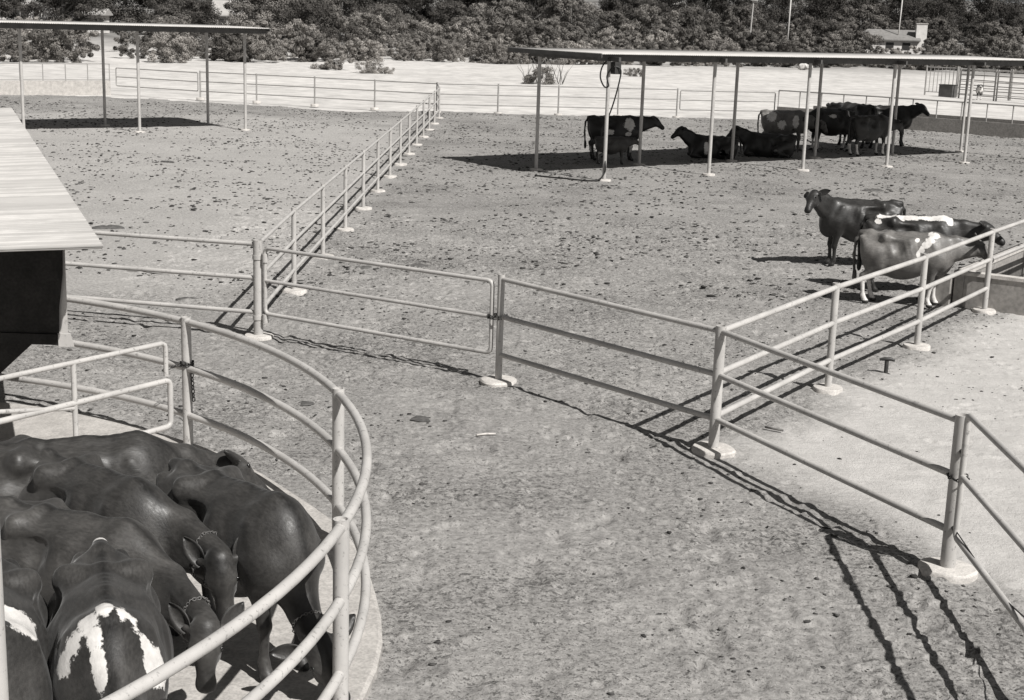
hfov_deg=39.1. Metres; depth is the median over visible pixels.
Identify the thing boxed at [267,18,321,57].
shrub
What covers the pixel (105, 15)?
white shed
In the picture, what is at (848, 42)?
shrub
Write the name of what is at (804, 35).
shrub
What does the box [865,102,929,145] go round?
cow
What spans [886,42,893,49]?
window
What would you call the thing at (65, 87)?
wall
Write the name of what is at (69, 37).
shrub
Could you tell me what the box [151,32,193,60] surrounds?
shrub
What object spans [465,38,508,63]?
shrub
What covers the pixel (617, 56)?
shade roof
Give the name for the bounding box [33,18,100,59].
shrub
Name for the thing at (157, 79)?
pipe gate
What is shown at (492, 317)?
gate chain
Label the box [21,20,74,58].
shrub
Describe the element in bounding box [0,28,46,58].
shrub
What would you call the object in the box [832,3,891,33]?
tree
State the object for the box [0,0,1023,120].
ground
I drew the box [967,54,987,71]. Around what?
shrub
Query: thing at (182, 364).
gate chain
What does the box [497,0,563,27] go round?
tree
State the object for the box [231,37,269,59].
shrub
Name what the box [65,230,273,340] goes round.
pipe fence
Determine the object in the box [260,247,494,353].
pipe gate
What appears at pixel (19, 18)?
shrub
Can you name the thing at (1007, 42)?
shrub
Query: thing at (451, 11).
tree
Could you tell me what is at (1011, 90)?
corral panel
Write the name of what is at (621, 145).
calf
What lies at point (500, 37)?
shrub
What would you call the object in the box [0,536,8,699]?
white post
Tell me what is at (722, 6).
tree
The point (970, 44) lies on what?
shrub
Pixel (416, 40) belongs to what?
shrub
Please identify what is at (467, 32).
shrub
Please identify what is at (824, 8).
tree
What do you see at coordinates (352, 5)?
tree
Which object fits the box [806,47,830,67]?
shrub
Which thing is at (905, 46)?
window
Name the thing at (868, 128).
cow
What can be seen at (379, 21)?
shrub
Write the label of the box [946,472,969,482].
gate chain
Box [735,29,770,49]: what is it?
shrub
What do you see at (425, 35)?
shrub
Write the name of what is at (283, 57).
shrub
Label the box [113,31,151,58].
shrub
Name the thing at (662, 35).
shrub
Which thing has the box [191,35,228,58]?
shrub
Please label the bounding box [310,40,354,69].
shrub
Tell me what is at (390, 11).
tree
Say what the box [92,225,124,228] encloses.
dung pat
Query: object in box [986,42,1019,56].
shrub
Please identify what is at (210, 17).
tree
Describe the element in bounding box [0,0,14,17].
tree
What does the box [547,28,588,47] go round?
shrub
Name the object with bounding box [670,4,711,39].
tree
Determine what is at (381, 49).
shrub
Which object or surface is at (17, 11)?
house
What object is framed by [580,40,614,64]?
shrub
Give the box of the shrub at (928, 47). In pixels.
[923,45,949,69]
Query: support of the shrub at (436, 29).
on the ground at (865, 80)
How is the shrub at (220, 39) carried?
on the ground at (865, 80)
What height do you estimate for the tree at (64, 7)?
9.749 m
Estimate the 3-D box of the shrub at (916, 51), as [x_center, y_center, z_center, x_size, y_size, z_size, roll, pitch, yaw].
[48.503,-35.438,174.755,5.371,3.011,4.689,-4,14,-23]
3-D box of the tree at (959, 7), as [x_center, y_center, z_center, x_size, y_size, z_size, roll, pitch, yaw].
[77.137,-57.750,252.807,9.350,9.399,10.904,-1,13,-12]
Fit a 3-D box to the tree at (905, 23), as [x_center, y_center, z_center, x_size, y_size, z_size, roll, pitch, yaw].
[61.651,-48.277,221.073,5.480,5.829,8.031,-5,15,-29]
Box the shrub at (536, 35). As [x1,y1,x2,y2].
[508,33,544,46]
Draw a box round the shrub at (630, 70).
[623,67,641,76]
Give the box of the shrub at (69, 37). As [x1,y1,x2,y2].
[29,29,85,62]
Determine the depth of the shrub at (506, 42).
157.50 m
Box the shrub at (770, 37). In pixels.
[740,30,777,50]
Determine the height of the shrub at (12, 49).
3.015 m
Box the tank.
[938,84,957,97]
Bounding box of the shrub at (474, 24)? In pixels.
[450,16,488,48]
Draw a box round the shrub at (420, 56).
[393,42,426,60]
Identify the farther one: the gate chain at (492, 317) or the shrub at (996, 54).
the shrub at (996, 54)
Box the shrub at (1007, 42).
[974,36,1022,68]
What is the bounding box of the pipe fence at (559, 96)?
[432,82,679,117]
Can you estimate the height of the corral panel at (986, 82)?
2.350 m
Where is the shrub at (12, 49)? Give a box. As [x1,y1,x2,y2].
[0,28,36,62]
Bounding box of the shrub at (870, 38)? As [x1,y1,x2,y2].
[841,30,884,53]
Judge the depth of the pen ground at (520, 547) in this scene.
18.06 m
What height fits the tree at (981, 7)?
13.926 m
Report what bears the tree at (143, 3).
on the ground at (865, 80)
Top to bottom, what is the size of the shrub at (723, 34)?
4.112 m
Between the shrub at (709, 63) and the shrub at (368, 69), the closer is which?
the shrub at (368, 69)
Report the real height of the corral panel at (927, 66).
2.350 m
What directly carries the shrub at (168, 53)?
on the ground at (865, 80)
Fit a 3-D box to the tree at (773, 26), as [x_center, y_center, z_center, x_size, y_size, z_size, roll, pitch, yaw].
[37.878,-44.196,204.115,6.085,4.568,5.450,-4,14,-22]
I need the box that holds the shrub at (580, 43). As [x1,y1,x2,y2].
[562,39,597,64]
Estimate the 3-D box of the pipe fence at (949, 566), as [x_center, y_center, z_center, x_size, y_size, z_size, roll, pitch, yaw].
[2.011,0.505,15.342,0.976,1.500,7.730,-7,15,-32]
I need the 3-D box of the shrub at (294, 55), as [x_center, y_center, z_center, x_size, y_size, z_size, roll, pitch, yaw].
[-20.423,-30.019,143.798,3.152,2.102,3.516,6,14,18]
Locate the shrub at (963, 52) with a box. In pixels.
[940,47,972,69]
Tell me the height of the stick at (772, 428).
0.033 m
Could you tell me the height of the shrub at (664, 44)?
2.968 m
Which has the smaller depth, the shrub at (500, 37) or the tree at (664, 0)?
the shrub at (500, 37)
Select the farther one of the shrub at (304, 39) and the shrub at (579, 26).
the shrub at (579, 26)
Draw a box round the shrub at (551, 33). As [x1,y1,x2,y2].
[510,23,558,62]
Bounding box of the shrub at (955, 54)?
[949,49,969,69]
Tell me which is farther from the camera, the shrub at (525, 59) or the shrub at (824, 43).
the shrub at (824, 43)
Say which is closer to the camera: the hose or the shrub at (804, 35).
the hose
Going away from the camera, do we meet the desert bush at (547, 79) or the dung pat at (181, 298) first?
the dung pat at (181, 298)
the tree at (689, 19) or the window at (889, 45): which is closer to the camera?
the tree at (689, 19)
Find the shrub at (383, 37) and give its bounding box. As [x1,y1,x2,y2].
[350,28,388,56]
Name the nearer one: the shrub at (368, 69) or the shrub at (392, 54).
the shrub at (368, 69)
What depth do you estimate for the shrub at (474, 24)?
171.54 m
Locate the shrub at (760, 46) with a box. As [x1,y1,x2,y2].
[748,41,776,65]
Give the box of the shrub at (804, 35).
[763,23,815,51]
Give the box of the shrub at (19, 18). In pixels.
[0,16,59,53]
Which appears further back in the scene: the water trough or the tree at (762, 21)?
the tree at (762, 21)
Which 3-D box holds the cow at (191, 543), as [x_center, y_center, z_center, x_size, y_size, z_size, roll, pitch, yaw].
[-2.760,1.474,10.179,2.253,1.299,0.682,12,17,38]
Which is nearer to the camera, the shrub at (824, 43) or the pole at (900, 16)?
the shrub at (824, 43)
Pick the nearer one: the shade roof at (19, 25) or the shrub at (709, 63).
the shade roof at (19, 25)
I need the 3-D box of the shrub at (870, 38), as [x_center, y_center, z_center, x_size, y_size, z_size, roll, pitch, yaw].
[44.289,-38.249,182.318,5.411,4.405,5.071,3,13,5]
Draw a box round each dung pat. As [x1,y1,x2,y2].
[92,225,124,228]
[176,297,198,299]
[299,401,314,405]
[356,266,371,268]
[410,263,427,266]
[410,416,429,421]
[862,188,883,190]
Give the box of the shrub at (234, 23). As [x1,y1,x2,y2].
[213,20,263,55]
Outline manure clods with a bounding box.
[0,97,1023,699]
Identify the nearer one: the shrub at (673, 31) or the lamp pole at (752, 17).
the lamp pole at (752, 17)
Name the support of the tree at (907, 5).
on the ground at (865, 80)
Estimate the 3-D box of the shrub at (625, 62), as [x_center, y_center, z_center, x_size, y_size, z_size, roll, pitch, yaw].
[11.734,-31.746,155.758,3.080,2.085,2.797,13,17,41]
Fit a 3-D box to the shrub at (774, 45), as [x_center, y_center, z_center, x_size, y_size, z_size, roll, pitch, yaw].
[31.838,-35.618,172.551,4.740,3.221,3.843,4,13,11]
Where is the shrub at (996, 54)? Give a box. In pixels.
[988,52,1012,69]
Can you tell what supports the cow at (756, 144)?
on the pen ground at (520, 547)
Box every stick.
[476,433,495,435]
[765,426,783,430]
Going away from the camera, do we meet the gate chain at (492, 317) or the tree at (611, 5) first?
the gate chain at (492, 317)
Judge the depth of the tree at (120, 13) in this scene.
193.42 m
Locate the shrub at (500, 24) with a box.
[476,16,546,55]
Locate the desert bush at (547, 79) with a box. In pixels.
[517,57,570,84]
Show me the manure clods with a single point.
(508, 251)
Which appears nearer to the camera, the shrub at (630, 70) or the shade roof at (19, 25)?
the shade roof at (19, 25)
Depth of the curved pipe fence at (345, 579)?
10.39 m
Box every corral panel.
[924,65,958,94]
[956,67,1011,100]
[958,68,997,100]
[995,70,1023,100]
[1009,69,1023,100]
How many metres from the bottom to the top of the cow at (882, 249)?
1.322 m
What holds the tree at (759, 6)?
on the ground at (865, 80)
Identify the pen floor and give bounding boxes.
[0,402,382,699]
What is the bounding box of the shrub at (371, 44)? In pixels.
[335,37,384,61]
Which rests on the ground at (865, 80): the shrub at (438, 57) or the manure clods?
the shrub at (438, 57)
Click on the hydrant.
(886, 360)
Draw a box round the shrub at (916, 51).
[893,45,930,69]
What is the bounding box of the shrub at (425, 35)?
[416,26,444,50]
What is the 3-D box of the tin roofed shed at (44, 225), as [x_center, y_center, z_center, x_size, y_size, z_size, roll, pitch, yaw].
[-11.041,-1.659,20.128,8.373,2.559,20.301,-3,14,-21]
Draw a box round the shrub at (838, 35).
[821,28,863,50]
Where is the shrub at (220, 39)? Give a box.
[198,33,252,61]
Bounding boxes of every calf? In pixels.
[593,136,638,164]
[976,84,983,99]
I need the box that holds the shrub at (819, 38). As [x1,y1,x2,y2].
[808,31,832,48]
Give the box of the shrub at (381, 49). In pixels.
[350,40,384,59]
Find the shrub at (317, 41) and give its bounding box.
[291,37,332,60]
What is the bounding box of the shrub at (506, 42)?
[482,38,513,58]
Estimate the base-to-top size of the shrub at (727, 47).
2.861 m
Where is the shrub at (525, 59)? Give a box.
[507,45,533,63]
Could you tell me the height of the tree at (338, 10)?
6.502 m
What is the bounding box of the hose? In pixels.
[535,58,621,181]
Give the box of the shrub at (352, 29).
[344,21,383,56]
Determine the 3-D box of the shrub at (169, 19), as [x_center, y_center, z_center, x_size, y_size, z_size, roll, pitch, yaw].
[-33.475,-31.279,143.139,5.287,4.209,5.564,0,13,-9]
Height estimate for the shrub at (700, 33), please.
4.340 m
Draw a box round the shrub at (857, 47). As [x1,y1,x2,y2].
[847,45,875,65]
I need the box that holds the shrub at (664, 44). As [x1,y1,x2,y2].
[637,40,678,65]
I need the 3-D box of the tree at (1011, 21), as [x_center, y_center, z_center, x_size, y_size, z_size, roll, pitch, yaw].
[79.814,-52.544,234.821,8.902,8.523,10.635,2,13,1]
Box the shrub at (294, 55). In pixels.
[290,41,314,57]
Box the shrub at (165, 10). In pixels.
[113,3,199,50]
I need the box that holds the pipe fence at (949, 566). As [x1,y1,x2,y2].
[480,274,977,583]
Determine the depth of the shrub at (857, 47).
174.41 m
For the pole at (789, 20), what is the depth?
182.98 m
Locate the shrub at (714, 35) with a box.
[693,31,732,49]
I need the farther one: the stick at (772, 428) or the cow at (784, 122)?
the cow at (784, 122)
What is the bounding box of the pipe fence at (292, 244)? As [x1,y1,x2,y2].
[261,83,442,304]
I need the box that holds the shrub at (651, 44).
[640,42,665,64]
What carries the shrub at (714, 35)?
on the ground at (865, 80)
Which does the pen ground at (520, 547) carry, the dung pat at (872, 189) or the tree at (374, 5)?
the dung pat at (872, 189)
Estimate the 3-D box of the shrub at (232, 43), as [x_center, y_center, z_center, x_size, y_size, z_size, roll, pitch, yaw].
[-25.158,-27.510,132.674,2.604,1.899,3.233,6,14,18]
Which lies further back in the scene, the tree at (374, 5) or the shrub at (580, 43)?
the tree at (374, 5)
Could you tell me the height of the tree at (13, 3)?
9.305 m
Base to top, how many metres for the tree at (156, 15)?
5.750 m
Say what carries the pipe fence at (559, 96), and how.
on the ground at (865, 80)
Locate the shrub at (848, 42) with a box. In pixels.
[827,40,854,66]
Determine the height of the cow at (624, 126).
1.513 m
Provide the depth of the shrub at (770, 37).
176.47 m
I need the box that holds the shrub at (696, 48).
[679,46,703,64]
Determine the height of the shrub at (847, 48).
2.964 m
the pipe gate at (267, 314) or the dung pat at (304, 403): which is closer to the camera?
the dung pat at (304, 403)
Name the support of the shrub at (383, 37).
on the ground at (865, 80)
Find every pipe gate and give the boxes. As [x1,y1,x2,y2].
[115,67,198,90]
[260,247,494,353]
[679,90,775,111]
[951,413,1023,631]
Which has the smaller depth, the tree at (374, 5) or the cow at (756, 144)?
the cow at (756, 144)
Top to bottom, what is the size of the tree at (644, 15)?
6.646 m
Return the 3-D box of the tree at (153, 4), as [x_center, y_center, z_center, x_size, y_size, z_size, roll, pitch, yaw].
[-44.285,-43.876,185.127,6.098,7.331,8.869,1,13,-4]
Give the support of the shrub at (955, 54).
on the ground at (865, 80)
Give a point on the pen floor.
(237, 673)
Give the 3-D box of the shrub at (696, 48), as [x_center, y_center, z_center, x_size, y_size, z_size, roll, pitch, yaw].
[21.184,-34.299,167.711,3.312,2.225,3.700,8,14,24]
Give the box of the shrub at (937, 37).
[920,29,971,53]
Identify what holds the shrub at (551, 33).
on the ground at (865, 80)
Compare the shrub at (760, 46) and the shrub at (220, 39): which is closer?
the shrub at (220, 39)
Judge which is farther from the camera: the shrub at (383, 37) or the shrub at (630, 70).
the shrub at (383, 37)
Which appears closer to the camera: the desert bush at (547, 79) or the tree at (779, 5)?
the desert bush at (547, 79)
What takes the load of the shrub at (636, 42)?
on the ground at (865, 80)
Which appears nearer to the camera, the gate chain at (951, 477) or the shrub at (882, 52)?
the gate chain at (951, 477)
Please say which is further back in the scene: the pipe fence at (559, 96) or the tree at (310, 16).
the tree at (310, 16)
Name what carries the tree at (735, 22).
on the ground at (865, 80)
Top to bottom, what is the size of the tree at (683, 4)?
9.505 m
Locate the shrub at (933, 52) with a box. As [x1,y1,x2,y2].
[915,49,955,70]
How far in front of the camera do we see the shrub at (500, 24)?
161.81 m
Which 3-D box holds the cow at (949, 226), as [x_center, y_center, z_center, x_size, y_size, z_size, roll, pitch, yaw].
[7.339,-1.685,25.375,2.493,1.411,0.739,4,13,8]
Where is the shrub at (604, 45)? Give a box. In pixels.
[575,38,608,48]
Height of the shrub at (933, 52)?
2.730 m
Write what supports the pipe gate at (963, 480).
attached to the pipe fence at (949, 566)
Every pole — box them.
[749,0,757,39]
[787,0,791,39]
[898,0,902,34]
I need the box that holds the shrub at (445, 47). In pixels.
[437,43,465,61]
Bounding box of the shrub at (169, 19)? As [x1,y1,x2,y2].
[151,14,199,55]
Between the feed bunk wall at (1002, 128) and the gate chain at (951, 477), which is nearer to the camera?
the gate chain at (951, 477)
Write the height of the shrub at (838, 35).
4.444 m
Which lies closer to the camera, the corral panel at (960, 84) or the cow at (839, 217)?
the cow at (839, 217)
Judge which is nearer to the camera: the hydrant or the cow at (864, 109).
the hydrant
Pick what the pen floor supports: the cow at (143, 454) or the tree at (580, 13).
the cow at (143, 454)
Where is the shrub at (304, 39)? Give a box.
[285,26,339,61]
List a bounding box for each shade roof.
[0,19,270,134]
[508,47,1023,181]
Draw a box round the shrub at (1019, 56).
[1005,51,1023,72]
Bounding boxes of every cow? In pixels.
[0,430,268,497]
[0,496,244,693]
[2,558,52,699]
[18,448,239,621]
[47,538,173,699]
[156,458,355,699]
[584,115,664,160]
[671,126,741,158]
[726,125,798,157]
[757,109,827,150]
[792,108,855,150]
[804,189,905,266]
[826,101,877,148]
[847,114,903,155]
[852,228,993,308]
[857,213,1005,291]
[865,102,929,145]
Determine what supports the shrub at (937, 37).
on the ground at (865, 80)
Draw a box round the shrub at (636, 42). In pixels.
[597,23,643,48]
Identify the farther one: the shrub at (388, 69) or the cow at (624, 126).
the shrub at (388, 69)
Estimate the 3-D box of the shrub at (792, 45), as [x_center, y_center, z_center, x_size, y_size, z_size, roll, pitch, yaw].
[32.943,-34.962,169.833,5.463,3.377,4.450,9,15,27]
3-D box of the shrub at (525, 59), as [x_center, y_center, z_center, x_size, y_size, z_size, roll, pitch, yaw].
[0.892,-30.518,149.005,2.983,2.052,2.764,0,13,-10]
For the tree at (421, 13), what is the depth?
203.76 m
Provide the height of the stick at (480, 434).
0.030 m
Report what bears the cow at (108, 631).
on the pen floor
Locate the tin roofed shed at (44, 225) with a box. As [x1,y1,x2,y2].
[0,108,102,372]
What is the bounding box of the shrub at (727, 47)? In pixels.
[717,42,753,66]
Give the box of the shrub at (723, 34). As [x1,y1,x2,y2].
[706,25,738,50]
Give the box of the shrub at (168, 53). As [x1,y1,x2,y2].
[146,32,195,62]
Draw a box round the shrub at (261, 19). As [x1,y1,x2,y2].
[219,12,268,46]
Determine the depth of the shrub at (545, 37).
154.06 m
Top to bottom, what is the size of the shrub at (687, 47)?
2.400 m
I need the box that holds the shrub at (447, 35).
[424,32,472,58]
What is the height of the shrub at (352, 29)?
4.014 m
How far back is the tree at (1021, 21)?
249.77 m
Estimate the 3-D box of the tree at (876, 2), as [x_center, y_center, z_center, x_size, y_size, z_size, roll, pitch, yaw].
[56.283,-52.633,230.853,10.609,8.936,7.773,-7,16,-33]
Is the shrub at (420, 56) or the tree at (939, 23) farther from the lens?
the tree at (939, 23)
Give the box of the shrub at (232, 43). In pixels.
[222,42,251,60]
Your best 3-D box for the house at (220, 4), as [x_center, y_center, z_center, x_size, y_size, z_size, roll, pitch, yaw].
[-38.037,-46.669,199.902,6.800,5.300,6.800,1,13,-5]
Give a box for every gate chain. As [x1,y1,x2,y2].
[162,360,194,401]
[487,313,507,319]
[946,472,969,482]
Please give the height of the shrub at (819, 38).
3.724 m
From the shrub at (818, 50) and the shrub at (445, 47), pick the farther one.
the shrub at (818, 50)
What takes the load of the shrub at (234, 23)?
on the ground at (865, 80)
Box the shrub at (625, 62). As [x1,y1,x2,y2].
[619,47,633,64]
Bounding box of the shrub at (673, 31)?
[640,25,682,49]
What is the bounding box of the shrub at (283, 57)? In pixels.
[258,34,294,60]
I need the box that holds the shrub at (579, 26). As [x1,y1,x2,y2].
[555,21,595,40]
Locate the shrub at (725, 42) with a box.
[714,39,741,50]
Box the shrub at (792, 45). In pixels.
[771,39,805,66]
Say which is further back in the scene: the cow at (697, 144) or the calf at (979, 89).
the calf at (979, 89)
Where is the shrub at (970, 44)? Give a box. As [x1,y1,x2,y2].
[966,38,999,65]
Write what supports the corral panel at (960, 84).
on the ground at (865, 80)
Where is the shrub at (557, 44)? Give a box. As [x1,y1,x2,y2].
[542,39,575,64]
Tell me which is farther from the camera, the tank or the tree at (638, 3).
the tree at (638, 3)
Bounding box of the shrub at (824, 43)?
[820,40,845,52]
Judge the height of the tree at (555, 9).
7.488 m
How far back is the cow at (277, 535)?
9.57 m
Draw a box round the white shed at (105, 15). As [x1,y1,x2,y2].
[82,9,112,32]
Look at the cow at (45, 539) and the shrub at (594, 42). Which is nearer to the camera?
the cow at (45, 539)
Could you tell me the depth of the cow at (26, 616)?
7.69 m
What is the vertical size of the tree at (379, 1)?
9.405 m
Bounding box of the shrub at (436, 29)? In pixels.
[393,19,445,53]
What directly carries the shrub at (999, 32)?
on the ground at (865, 80)
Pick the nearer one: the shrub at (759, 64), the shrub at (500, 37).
the shrub at (500, 37)
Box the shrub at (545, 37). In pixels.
[525,34,564,63]
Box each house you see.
[0,0,41,20]
[212,0,248,24]
[853,23,928,53]
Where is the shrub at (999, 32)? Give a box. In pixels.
[965,25,1023,54]
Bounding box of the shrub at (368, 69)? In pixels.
[354,60,384,73]
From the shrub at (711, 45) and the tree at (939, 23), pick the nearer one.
the shrub at (711, 45)
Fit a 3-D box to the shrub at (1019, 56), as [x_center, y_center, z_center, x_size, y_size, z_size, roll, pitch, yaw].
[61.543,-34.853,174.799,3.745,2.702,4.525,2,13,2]
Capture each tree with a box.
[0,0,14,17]
[0,0,30,19]
[13,0,107,31]
[48,0,144,22]
[131,0,164,22]
[133,0,209,14]
[146,0,167,18]
[154,0,213,37]
[157,0,221,40]
[223,0,290,36]
[223,0,296,38]
[282,0,342,45]
[287,0,343,35]
[317,0,373,36]
[346,0,392,28]
[359,2,418,47]
[361,3,404,37]
[387,0,450,32]
[428,0,476,38]
[432,0,497,24]
[446,15,486,44]
[450,0,505,31]
[467,0,534,43]
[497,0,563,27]
[530,17,561,42]
[538,0,604,40]
[560,1,601,32]
[581,9,639,46]
[593,0,654,29]
[611,0,680,42]
[621,0,679,12]
[630,3,681,44]
[654,0,708,25]
[668,5,721,46]
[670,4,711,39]
[697,0,731,23]
[707,0,779,28]
[719,1,778,41]
[719,4,760,45]
[720,0,772,33]
[756,0,804,24]
[763,22,800,47]
[783,14,826,45]
[790,0,833,35]
[793,0,857,37]
[814,19,867,46]
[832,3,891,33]
[838,0,896,30]
[880,0,920,29]
[890,0,950,23]
[894,16,937,37]
[906,17,961,49]
[910,0,958,39]
[927,0,980,37]
[959,21,997,47]
[963,0,1023,35]
[968,21,1021,46]
[973,2,1023,44]
[1000,10,1023,43]
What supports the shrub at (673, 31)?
on the ground at (865, 80)
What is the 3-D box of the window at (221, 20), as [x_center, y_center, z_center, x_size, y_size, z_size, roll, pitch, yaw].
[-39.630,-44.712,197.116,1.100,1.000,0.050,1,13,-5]
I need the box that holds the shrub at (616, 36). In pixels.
[597,33,632,61]
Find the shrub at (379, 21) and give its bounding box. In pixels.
[330,11,395,47]
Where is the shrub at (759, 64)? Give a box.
[747,47,765,65]
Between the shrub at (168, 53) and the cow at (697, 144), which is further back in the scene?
the shrub at (168, 53)
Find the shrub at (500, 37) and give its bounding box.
[474,33,520,63]
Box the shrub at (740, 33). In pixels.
[733,31,761,50]
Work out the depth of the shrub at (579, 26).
176.21 m
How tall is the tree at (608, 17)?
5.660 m
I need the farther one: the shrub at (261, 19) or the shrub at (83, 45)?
the shrub at (261, 19)
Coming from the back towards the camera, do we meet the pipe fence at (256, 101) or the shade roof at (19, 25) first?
the pipe fence at (256, 101)
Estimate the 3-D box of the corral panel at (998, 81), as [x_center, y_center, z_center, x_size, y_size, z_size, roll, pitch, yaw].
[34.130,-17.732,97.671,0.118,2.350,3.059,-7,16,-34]
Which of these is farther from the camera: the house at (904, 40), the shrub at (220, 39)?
the house at (904, 40)
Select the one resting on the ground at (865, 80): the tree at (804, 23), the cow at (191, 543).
the tree at (804, 23)
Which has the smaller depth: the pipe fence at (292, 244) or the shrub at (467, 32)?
the pipe fence at (292, 244)
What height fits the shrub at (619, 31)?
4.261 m
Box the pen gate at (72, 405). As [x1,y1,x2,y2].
[0,341,173,435]
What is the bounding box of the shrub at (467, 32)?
[437,24,473,57]
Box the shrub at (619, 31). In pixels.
[597,22,637,48]
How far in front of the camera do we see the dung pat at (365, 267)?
26.23 m
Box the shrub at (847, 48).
[824,43,860,67]
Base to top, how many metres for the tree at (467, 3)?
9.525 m
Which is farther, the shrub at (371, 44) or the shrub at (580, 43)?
the shrub at (580, 43)
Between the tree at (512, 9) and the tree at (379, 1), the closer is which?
the tree at (512, 9)
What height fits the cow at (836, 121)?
1.626 m
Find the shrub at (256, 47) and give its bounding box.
[227,31,287,61]
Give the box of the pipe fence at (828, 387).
[721,219,1023,416]
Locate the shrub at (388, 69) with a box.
[379,67,394,73]
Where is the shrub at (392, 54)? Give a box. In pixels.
[389,39,413,59]
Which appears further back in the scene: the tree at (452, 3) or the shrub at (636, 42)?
the tree at (452, 3)
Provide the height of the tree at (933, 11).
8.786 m
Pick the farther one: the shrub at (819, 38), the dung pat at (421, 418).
the shrub at (819, 38)
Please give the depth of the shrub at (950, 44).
181.87 m
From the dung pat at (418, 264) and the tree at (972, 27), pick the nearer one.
the dung pat at (418, 264)
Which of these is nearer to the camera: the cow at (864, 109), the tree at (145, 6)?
the cow at (864, 109)
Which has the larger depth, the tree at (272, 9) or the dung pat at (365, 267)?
the tree at (272, 9)
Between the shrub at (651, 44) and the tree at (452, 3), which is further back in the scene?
the tree at (452, 3)
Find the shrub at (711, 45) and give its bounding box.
[699,39,736,64]
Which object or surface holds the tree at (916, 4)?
on the ground at (865, 80)
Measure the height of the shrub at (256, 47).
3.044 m
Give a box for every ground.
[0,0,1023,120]
[0,95,1023,699]
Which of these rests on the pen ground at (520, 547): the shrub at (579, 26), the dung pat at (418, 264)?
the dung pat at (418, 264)
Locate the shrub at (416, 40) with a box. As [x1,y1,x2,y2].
[386,34,427,58]
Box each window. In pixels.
[218,19,225,24]
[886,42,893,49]
[902,43,909,49]
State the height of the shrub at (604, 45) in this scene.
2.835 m
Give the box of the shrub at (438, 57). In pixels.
[428,38,462,61]
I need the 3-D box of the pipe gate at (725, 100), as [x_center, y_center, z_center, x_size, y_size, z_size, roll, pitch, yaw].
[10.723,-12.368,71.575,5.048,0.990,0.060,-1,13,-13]
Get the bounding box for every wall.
[0,62,110,94]
[777,90,1023,137]
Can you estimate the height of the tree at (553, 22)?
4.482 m
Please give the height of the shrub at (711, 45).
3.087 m
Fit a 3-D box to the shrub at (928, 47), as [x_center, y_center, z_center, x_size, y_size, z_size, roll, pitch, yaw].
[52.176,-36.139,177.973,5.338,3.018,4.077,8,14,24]
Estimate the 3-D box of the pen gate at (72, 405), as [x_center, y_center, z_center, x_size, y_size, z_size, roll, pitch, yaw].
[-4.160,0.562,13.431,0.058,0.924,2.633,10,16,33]
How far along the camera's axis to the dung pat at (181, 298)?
22.98 m
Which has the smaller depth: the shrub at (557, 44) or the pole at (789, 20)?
the shrub at (557, 44)
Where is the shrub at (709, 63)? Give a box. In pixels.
[699,49,720,65]
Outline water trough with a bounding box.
[924,243,1023,315]
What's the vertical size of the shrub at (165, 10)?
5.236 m
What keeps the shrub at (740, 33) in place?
on the ground at (865, 80)
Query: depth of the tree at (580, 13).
226.23 m
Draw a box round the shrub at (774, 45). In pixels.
[764,40,791,64]
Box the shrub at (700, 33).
[673,27,714,50]
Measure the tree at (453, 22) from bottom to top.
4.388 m
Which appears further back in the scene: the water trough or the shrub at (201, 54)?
the shrub at (201, 54)
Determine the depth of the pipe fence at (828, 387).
19.10 m
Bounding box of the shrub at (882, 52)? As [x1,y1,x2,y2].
[867,47,902,68]
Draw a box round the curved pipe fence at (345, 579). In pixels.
[0,295,371,699]
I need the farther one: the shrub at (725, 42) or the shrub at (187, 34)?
the shrub at (725, 42)
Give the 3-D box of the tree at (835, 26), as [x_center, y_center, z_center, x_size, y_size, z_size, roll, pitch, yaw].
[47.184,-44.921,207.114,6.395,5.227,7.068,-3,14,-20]
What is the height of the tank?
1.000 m
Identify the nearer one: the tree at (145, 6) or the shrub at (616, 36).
the shrub at (616, 36)
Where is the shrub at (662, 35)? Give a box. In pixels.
[642,30,678,49]
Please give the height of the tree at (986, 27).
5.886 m
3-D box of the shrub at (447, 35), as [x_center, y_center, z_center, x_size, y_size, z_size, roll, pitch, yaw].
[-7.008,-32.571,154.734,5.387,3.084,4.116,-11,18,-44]
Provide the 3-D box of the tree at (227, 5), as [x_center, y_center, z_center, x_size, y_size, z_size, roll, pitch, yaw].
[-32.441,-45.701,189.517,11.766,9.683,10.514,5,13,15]
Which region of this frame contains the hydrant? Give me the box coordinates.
[879,357,894,373]
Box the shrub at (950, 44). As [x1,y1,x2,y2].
[932,39,973,65]
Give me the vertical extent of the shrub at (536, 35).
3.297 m
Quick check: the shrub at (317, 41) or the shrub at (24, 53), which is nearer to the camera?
the shrub at (24, 53)
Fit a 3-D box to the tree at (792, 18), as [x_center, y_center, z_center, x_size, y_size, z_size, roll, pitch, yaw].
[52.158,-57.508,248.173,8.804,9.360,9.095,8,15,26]
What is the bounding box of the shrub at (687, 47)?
[674,45,701,65]
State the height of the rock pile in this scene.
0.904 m
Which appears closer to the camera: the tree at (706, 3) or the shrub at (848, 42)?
the shrub at (848, 42)
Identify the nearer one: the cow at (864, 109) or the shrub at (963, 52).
the cow at (864, 109)
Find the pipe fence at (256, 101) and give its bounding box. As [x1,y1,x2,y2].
[196,71,435,110]

